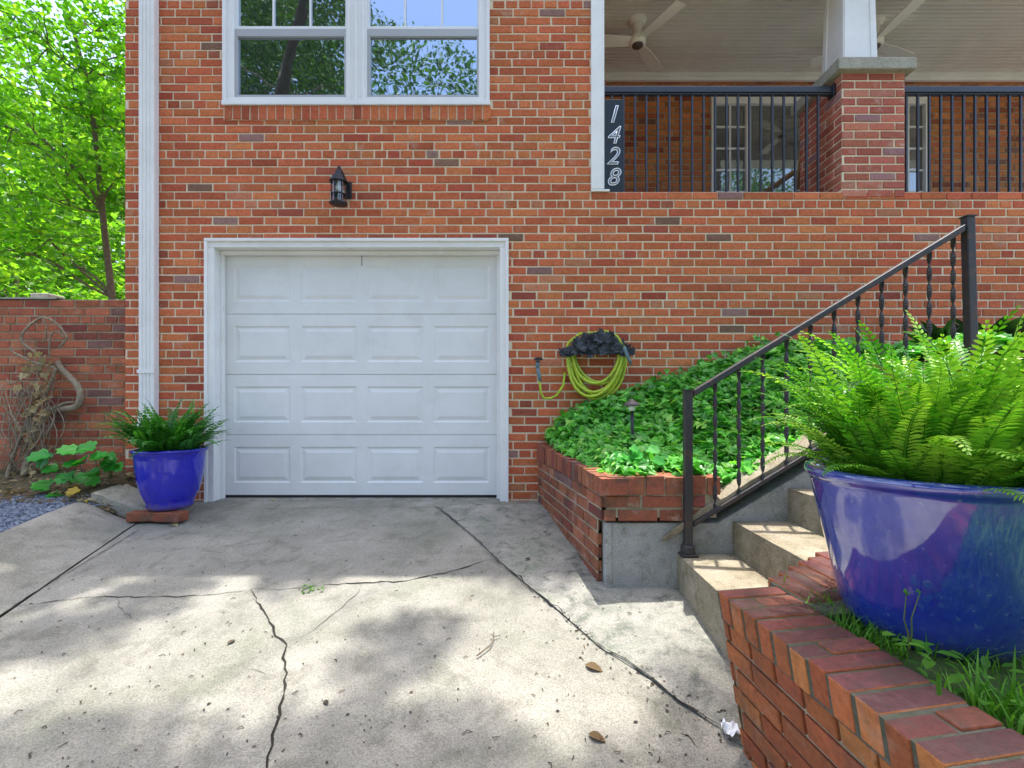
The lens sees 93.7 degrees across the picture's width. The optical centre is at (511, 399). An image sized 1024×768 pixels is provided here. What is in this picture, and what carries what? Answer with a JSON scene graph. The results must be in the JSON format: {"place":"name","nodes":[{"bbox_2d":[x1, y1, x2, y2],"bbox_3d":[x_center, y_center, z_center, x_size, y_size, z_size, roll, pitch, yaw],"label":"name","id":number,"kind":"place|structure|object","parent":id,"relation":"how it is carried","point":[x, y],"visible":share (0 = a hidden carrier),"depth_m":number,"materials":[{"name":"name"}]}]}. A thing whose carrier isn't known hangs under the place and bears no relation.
{"place":"outdoors","nodes":[
{"label":"outdoors","id":0,"kind":"place"},
{"bbox_2d":[0,0,125,288],"label":"sky","id":1,"kind":"structure","parent":0,"point":[54,5],"materials":[{"name":"white"}]},
{"bbox_2d":[0,513,138,617],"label":"ground","id":2,"kind":"structure","parent":0,"point":[69,568],"depth_m":2.83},
{"bbox_2d":[0,494,102,532],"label":"gravel","id":3,"kind":"structure","parent":2,"relation":"on","point":[13,513],"depth_m":3.41,"materials":[{"name":"grey gravel"}]},
{"bbox_2d":[0,229,122,299],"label":"leafy tree","id":4,"kind":"object","parent":2,"relation":"on","point":[73,294],"visible":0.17,"depth_m":8.12,"materials":[{"name":"green plant"}]},
{"bbox_2d":[0,54,124,296],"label":"leafy tree","id":5,"kind":"object","parent":2,"relation":"on","point":[17,169],"visible":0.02,"depth_m":11.89,"materials":[{"name":"green plant"}]},
{"bbox_2d":[0,0,125,294],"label":"leafy tree","id":6,"kind":"object","parent":2,"relation":"on","point":[15,64],"visible":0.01,"depth_m":15.43,"materials":[{"name":"green plant"}]},
{"bbox_2d":[0,0,125,299],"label":"slender tree","id":7,"kind":"object","parent":2,"relation":"on","point":[94,111],"visible":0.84,"depth_m":6.75,"materials":[{"name":"green plant"}]},
{"bbox_2d":[0,297,125,469],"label":"garden wall","id":8,"kind":"structure","parent":2,"relation":"on","point":[89,354],"depth_m":4.08,"materials":[{"name":"brick"}]},
{"bbox_2d":[30,293,64,298],"bbox_3d":[-4.060,-0.896,4.200,0.160,0.048,0.160,0,0,0],"label":"loose stone","id":9,"kind":"object","parent":8,"relation":"on","point":[43,295],"visible":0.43,"depth_m":4.12,"materials":[{"name":"grey stone"}]},
{"bbox_2d":[2,53,125,299],"bbox_3d":[-8.608,-3.697,11.799,5.698,8.911,5.360,0,0,-44],"label":"leafy tree","id":10,"kind":"object","parent":2,"relation":"on","point":[115,206],"visible":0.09,"depth_m":10.07,"materials":[{"name":"green plant"}]},
{"bbox_2d":[0,502,137,614],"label":"concrete apron","id":11,"kind":"object","parent":2,"relation":"on","point":[37,553],"visible":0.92,"depth_m":2.94,"materials":[{"name":"grey concrete"}]},
{"bbox_2d":[0,465,137,513],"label":"soil bed","id":12,"kind":"object","parent":2,"relation":"on","point":[121,476],"visible":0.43,"depth_m":3.79,"materials":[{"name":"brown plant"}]},
{"bbox_2d":[0,317,84,477],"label":"dead vine","id":13,"kind":"object","parent":12,"relation":"on","point":[36,428],"visible":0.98,"depth_m":3.96,"materials":[{"name":"brown plant"}]},
{"bbox_2d":[25,444,87,497],"bbox_3d":[-3.428,0.536,3.635,0.441,0.404,0.178,0,0,0],"label":"seedling","id":14,"kind":"object","parent":12,"relation":"on","point":[41,457],"visible":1,"depth_m":3.63,"materials":[{"name":"green plant"}]},
{"bbox_2d":[65,486,87,501],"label":"seedling","id":15,"kind":"object","parent":12,"relation":"on","point":[72,491],"visible":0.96,"depth_m":3.54,"materials":[{"name":"yellow plant"}]},
{"bbox_2d":[67,440,107,485],"bbox_3d":[-3.265,0.490,3.706,0.293,0.349,0.156,0,0,0],"label":"seedling","id":16,"kind":"object","parent":12,"relation":"on","point":[91,477],"visible":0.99,"depth_m":3.70,"materials":[{"name":"green plant"}]},
{"bbox_2d":[99,451,123,478],"bbox_3d":[-3.172,0.525,3.779,0.197,0.240,0.128,0,0,17],"label":"seedling","id":17,"kind":"object","parent":12,"relation":"on","point":[108,463],"visible":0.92,"depth_m":3.78,"materials":[{"name":"green plant"}]},
{"bbox_2d":[63,263,125,299],"bbox_3d":[-7.301,-1.052,9.419,2.817,3.598,2.735,0,0,0],"label":"leafy tree","id":18,"kind":"object","parent":2,"relation":"on","point":[120,291],"visible":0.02,"depth_m":9.17,"materials":[{"name":"green plant"}]},
{"bbox_2d":[91,484,181,516],"bbox_3d":[-2.870,0.845,3.720,0.540,0.360,0.280,0,0,0],"label":"rock","id":19,"kind":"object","parent":2,"relation":"on","point":[122,500],"depth_m":3.63,"materials":[{"name":"grey stone"}]},
{"bbox_2d":[125,0,1023,501],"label":"brick house","id":20,"kind":"structure","parent":2,"relation":"on","point":[437,284],"depth_m":4.00,"materials":[{"name":"red brick"}]},
{"bbox_2d":[329,165,351,207],"bbox_3d":[-1.403,-1.734,3.904,0.144,0.326,0.189,0,0,0],"label":"wall lantern","id":21,"kind":"object","parent":20,"relation":"attached to","point":[338,180],"depth_m":3.87,"materials":[{"name":"black metal"}]},
{"bbox_2d":[221,0,489,106],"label":"window","id":22,"kind":"structure","parent":20,"relation":"in","point":[275,53],"depth_m":4.02,"materials":[{"name":"white plastic"}]},
{"bbox_2d":[204,238,508,501],"bbox_3d":[-1.289,-0.205,4.233,2.521,2.271,0.533,0,0,0],"label":"garage door","id":23,"kind":"structure","parent":20,"relation":"in","point":[339,369],"depth_m":4.12,"materials":[{"name":"paint"}]},
{"bbox_2d":[534,357,542,366],"bbox_3d":[0.214,-0.303,3.932,0.076,0.087,0.138,0,0,0],"label":"spigot","id":24,"kind":"object","parent":20,"relation":"attached to","point":[537,359],"visible":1,"depth_m":3.89,"materials":[{"name":"metal"}]},
{"bbox_2d":[558,327,635,357],"bbox_3d":[0.685,-0.462,3.905,0.627,0.256,0.174,0,0,0],"label":"hose hanger","id":25,"kind":"object","parent":20,"relation":"attached to","point":[600,342],"visible":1,"depth_m":3.86,"materials":[{"name":"metal"}]},
{"bbox_2d":[536,330,631,399],"bbox_3d":[0.584,-0.282,3.921,0.777,0.575,0.127,0,0,3],"label":"garden hose","id":26,"kind":"object","parent":25,"relation":"hanging from","point":[610,381],"visible":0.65,"depth_m":3.89,"materials":[{"name":"rubber"}]},
{"bbox_2d":[604,99,622,191],"bbox_3d":[0.845,-2.142,4.047,0.174,0.782,0.021,0,0,0],"label":"number plaque","id":27,"kind":"object","parent":20,"relation":"attached to","point":[613,145],"visible":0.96,"depth_m":4.04,"materials":[{"name":"black metal"}]},
{"bbox_2d":[604,0,685,71],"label":"ceiling fan","id":28,"kind":"object","parent":20,"relation":"hanging from","point":[636,40],"visible":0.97,"depth_m":4.91,"materials":[{"name":"white metal"}]},
{"bbox_2d":[604,83,835,191],"bbox_3d":[1.750,-2.211,4.090,1.966,0.932,0.080,0,0,0],"label":"porch railing","id":29,"kind":"object","parent":20,"relation":"attached to","point":[760,92],"visible":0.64,"depth_m":4.08,"materials":[{"name":"metal"}]},
{"bbox_2d":[711,97,926,191],"bbox_3d":[3.715,-2.662,5.805,2.650,2.105,0.090,0,0,0],"label":"window","id":30,"kind":"structure","parent":20,"relation":"in","point":[720,101],"depth_m":5.82,"materials":[{"name":"clear glass"}]},
{"bbox_2d":[811,0,925,67],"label":"ceiling fan","id":31,"kind":"object","parent":20,"relation":"hanging from","point":[912,6],"visible":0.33,"depth_m":4.91,"materials":[{"name":"white metal"}]},
{"bbox_2d":[904,86,1023,191],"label":"porch railing","id":32,"kind":"object","parent":20,"relation":"attached to","point":[963,92],"visible":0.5,"depth_m":4.08,"materials":[{"name":"metal"}]},
{"bbox_2d":[537,350,1023,587],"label":"brick planter","id":33,"kind":"object","parent":2,"relation":"on","point":[639,538],"visible":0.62,"depth_m":2.50,"materials":[{"name":"brick"}]},
{"bbox_2d":[623,399,640,440],"bbox_3d":[0.787,0.210,3.150,0.116,0.440,0.116,0,0,0],"label":"path light","id":34,"kind":"object","parent":33,"relation":"in","point":[631,404],"visible":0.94,"depth_m":3.14,"materials":[{"name":"black metal"}]},
{"bbox_2d":[607,444,665,467],"bbox_3d":[0.698,0.333,2.741,0.321,0.175,0.227,0,0,0],"label":"weed clump","id":35,"kind":"object","parent":33,"relation":"on","point":[636,454],"visible":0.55,"depth_m":2.68,"materials":[{"name":"green plant"}]},
{"bbox_2d":[543,329,1018,485],"bbox_3d":[1.536,-0.003,3.240,2.564,1.125,1.549,0,0,0],"label":"ivy","id":36,"kind":"object","parent":33,"relation":"in","point":[586,434],"visible":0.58,"depth_m":3.26,"materials":[{"name":"green plant"}]},
{"bbox_2d":[598,360,925,480],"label":"dry leaves","id":37,"kind":"object","parent":36,"relation":"on","point":[716,448],"visible":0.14,"depth_m":2.91,"materials":[{"name":"brown plant"}]},
{"bbox_2d":[902,314,985,356],"bbox_3d":[2.759,-0.396,3.058,0.521,0.268,0.555,0,0,0],"label":"shrub","id":38,"kind":"object","parent":33,"relation":"in","point":[937,332],"visible":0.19,"depth_m":2.98,"materials":[{"name":"green plant"}]},
{"bbox_2d":[947,313,1023,350],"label":"shrub","id":39,"kind":"object","parent":33,"relation":"in","point":[1010,327],"visible":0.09,"depth_m":3.00,"materials":[{"name":"green plant"}]},
{"bbox_2d":[677,391,1012,662],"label":"concrete steps","id":40,"kind":"structure","parent":2,"relation":"on","point":[763,551],"depth_m":2.24,"materials":[{"name":"beige concrete"}]},
{"bbox_2d":[678,214,978,557],"bbox_3d":[1.637,-0.073,2.466,1.547,1.745,0.077,0,0,0],"label":"handrail","id":41,"kind":"object","parent":40,"relation":"on","point":[966,229],"visible":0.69,"depth_m":2.46,"materials":[{"name":"metal"}]},
{"bbox_2d":[717,551,1023,767],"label":"retaining wall","id":42,"kind":"structure","parent":2,"relation":"on","point":[812,688],"depth_m":1.11,"materials":[{"name":"brick"}]},
{"bbox_2d":[781,574,1023,735],"bbox_3d":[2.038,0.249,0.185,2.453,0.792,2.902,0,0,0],"label":"grass","id":43,"kind":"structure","parent":42,"relation":"in","point":[1014,696],"depth_m":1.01,"materials":[{"name":"green plant"}]},
{"bbox_2d":[804,457,1023,664],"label":"plant pot","id":44,"kind":"object","parent":43,"relation":"on","point":[953,554],"visible":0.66,"depth_m":1.12,"materials":[{"name":"ceramic"}]},
{"bbox_2d":[743,306,1023,502],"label":"fern","id":45,"kind":"object","parent":44,"relation":"in","point":[940,426],"visible":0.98,"depth_m":1.14,"materials":[{"name":"green plant"}]},
{"bbox_2d":[882,588,963,695],"bbox_3d":[0.889,0.508,1.033,0.127,0.178,0.140,0,0,-13],"label":"weed","id":46,"kind":"object","parent":43,"relation":"in","point":[928,662],"visible":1,"depth_m":1.06,"materials":[{"name":"green plant"}]},
{"bbox_2d":[0,500,752,767],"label":"driveway","id":47,"kind":"structure","parent":0,"point":[421,545],"depth_m":1.94,"materials":[{"name":"concrete"}]},
{"bbox_2d":[126,510,154,521],"bbox_3d":[-2.690,0.848,3.520,0.200,0.066,0.100,0,0,-9],"label":"brick","id":48,"kind":"object","parent":47,"relation":"on","point":[139,515],"visible":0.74,"depth_m":3.47,"materials":[{"name":"red brick"}]},
{"bbox_2d":[153,510,188,521],"bbox_3d":[-2.490,0.848,3.505,0.200,0.066,0.100,0,0,6],"label":"brick","id":49,"kind":"object","parent":47,"relation":"on","point":[174,516],"visible":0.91,"depth_m":3.46,"materials":[{"name":"red brick"}]},
{"bbox_2d":[129,445,208,511],"bbox_3d":[-2.575,0.587,3.620,0.489,0.449,0.489,0,0,0],"label":"plant pot","id":50,"kind":"object","parent":49,"relation":"on","point":[168,480],"visible":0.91,"depth_m":3.46,"materials":[{"name":"blue ceramic"}]},
{"bbox_2d":[93,397,229,459],"bbox_3d":[-2.571,0.194,3.611,0.891,0.440,1.024,0,0,0],"label":"fern","id":51,"kind":"object","parent":50,"relation":"on","point":[157,433],"visible":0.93,"depth_m":3.48,"materials":[{"name":"green plant"}]},
{"bbox_2d":[302,584,324,592],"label":"crack weed","id":52,"kind":"object","parent":47,"relation":"on","point":[311,588],"visible":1,"depth_m":2.52,"materials":[{"name":"green plant"}]},
{"bbox_2d":[0,516,747,767],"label":"fallen debris","id":53,"kind":"object","parent":47,"relation":"on","point":[326,701],"visible":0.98,"depth_m":1.71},
{"bbox_2d":[476,632,500,655],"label":"twig","id":54,"kind":"object","parent":47,"relation":"on","point":[483,650],"visible":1,"depth_m":2.01,"materials":[{"name":"beige wood"}]},
{"bbox_2d":[585,662,602,671],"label":"fallen leaf","id":55,"kind":"object","parent":47,"relation":"on","point":[593,665],"visible":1,"depth_m":1.90,"materials":[{"name":"beige plant"}]},
{"bbox_2d":[588,730,605,741],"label":"fallen leaf","id":56,"kind":"object","parent":47,"relation":"on","point":[597,735],"visible":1,"depth_m":1.55,"materials":[{"name":"beige plant"}]},
{"bbox_2d":[721,718,739,736],"bbox_3d":[0.712,1.065,1.559,0.050,0.036,0.060,0,0,0],"label":"paper scrap","id":57,"kind":"object","parent":47,"relation":"on","point":[731,728],"visible":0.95,"depth_m":1.56,"materials":[{"name":"white paper"}]},
{"bbox_2d":[439,504,743,746],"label":"side slab","id":58,"kind":"structure","parent":0,"point":[673,642],"depth_m":2.29,"materials":[{"name":"concrete"}]},
{"bbox_2d":[763,152,799,191],"bbox_3d":[2.995,-2.063,4.891,0.580,0.906,0.599,0,0,-5],"label":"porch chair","id":59,"kind":"object","parent":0,"point":[790,174],"visible":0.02,"depth_m":4.71,"materials":[{"name":"brown wood"}]}
]}

